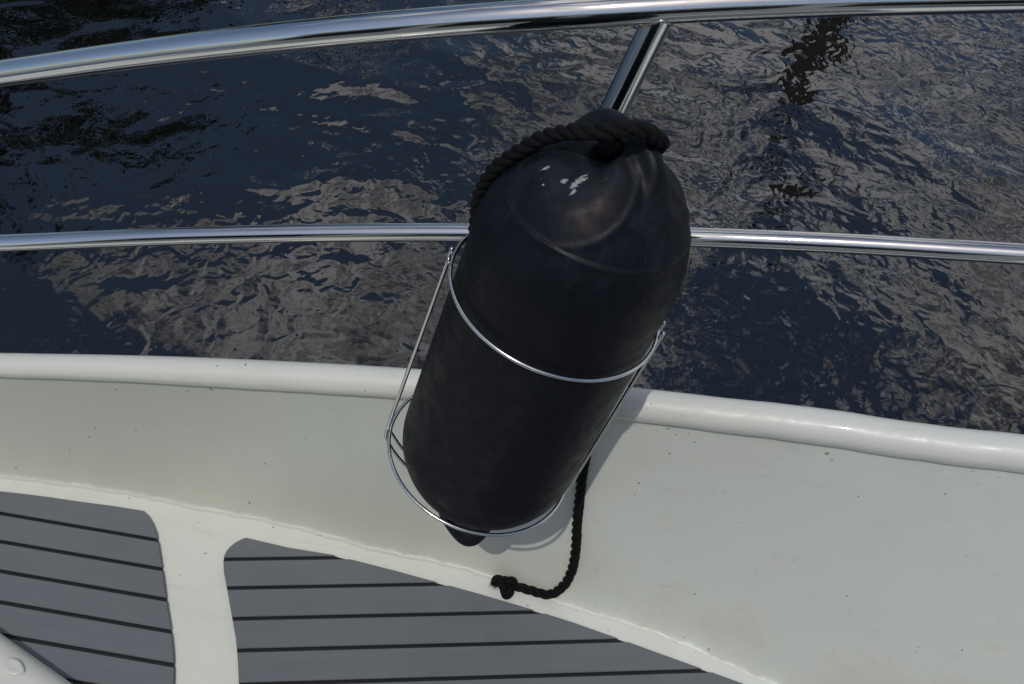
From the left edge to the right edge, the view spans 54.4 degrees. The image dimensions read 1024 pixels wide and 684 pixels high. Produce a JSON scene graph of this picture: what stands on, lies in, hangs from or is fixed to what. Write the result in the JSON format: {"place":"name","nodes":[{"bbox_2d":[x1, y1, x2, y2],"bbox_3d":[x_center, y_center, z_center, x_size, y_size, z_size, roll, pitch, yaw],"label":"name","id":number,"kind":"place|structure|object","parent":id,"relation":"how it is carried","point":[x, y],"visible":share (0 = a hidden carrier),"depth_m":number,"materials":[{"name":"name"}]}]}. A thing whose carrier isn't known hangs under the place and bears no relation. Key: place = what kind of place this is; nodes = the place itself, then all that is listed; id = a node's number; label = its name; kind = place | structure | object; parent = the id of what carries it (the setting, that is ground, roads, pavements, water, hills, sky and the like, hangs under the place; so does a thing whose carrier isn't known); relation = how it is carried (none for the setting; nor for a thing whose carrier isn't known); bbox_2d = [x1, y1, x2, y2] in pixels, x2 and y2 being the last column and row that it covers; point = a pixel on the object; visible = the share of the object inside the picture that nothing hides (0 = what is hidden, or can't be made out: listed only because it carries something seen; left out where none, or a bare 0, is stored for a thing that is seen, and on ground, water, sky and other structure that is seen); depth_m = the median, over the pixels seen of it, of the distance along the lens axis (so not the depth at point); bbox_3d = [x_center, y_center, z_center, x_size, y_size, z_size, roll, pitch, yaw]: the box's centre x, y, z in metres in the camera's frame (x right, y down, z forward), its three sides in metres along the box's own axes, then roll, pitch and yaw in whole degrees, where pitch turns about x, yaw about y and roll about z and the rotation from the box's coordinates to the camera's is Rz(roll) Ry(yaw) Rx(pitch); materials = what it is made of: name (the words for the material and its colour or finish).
{"place":"outdoors","nodes":[
{"label":"outdoors","id":0,"kind":"place"},
{"bbox_2d":[0,0,1023,433],"bbox_3d":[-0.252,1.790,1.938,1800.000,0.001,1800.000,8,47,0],"label":"water","id":1,"kind":"structure","parent":0,"point":[910,126],"depth_m":4.24,"materials":[{"name":"blue liquid"}]},
{"bbox_2d":[0,0,1023,683],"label":"boat","id":2,"kind":"object","parent":1,"relation":"on","point":[190,520],"visible":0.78,"depth_m":1.53,"materials":[{"name":"white paint"}]},
{"bbox_2d":[384,234,665,536],"bbox_3d":[0.037,0.047,1.221,0.385,0.417,0.275,-30,57,-30],"label":"fender holder","id":3,"kind":"object","parent":2,"relation":"attached to","point":[640,365],"visible":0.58,"depth_m":1.14,"materials":[{"name":"metal"}]},
{"bbox_2d":[403,108,690,546],"bbox_3d":[0.014,0.032,1.155,0.225,0.688,0.225,-20,58,-37],"label":"fender","id":4,"kind":"object","parent":3,"relation":"in","point":[574,259],"visible":0.94,"depth_m":0.98,"materials":[{"name":"black plastic"}]},
{"bbox_2d":[468,120,669,599],"bbox_3d":[0.034,0.076,1.305,0.197,1.006,0.170,30,51,19],"label":"fender rope","id":5,"kind":"object","parent":4,"relation":"attached to","point":[604,135],"visible":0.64,"depth_m":0.96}
]}

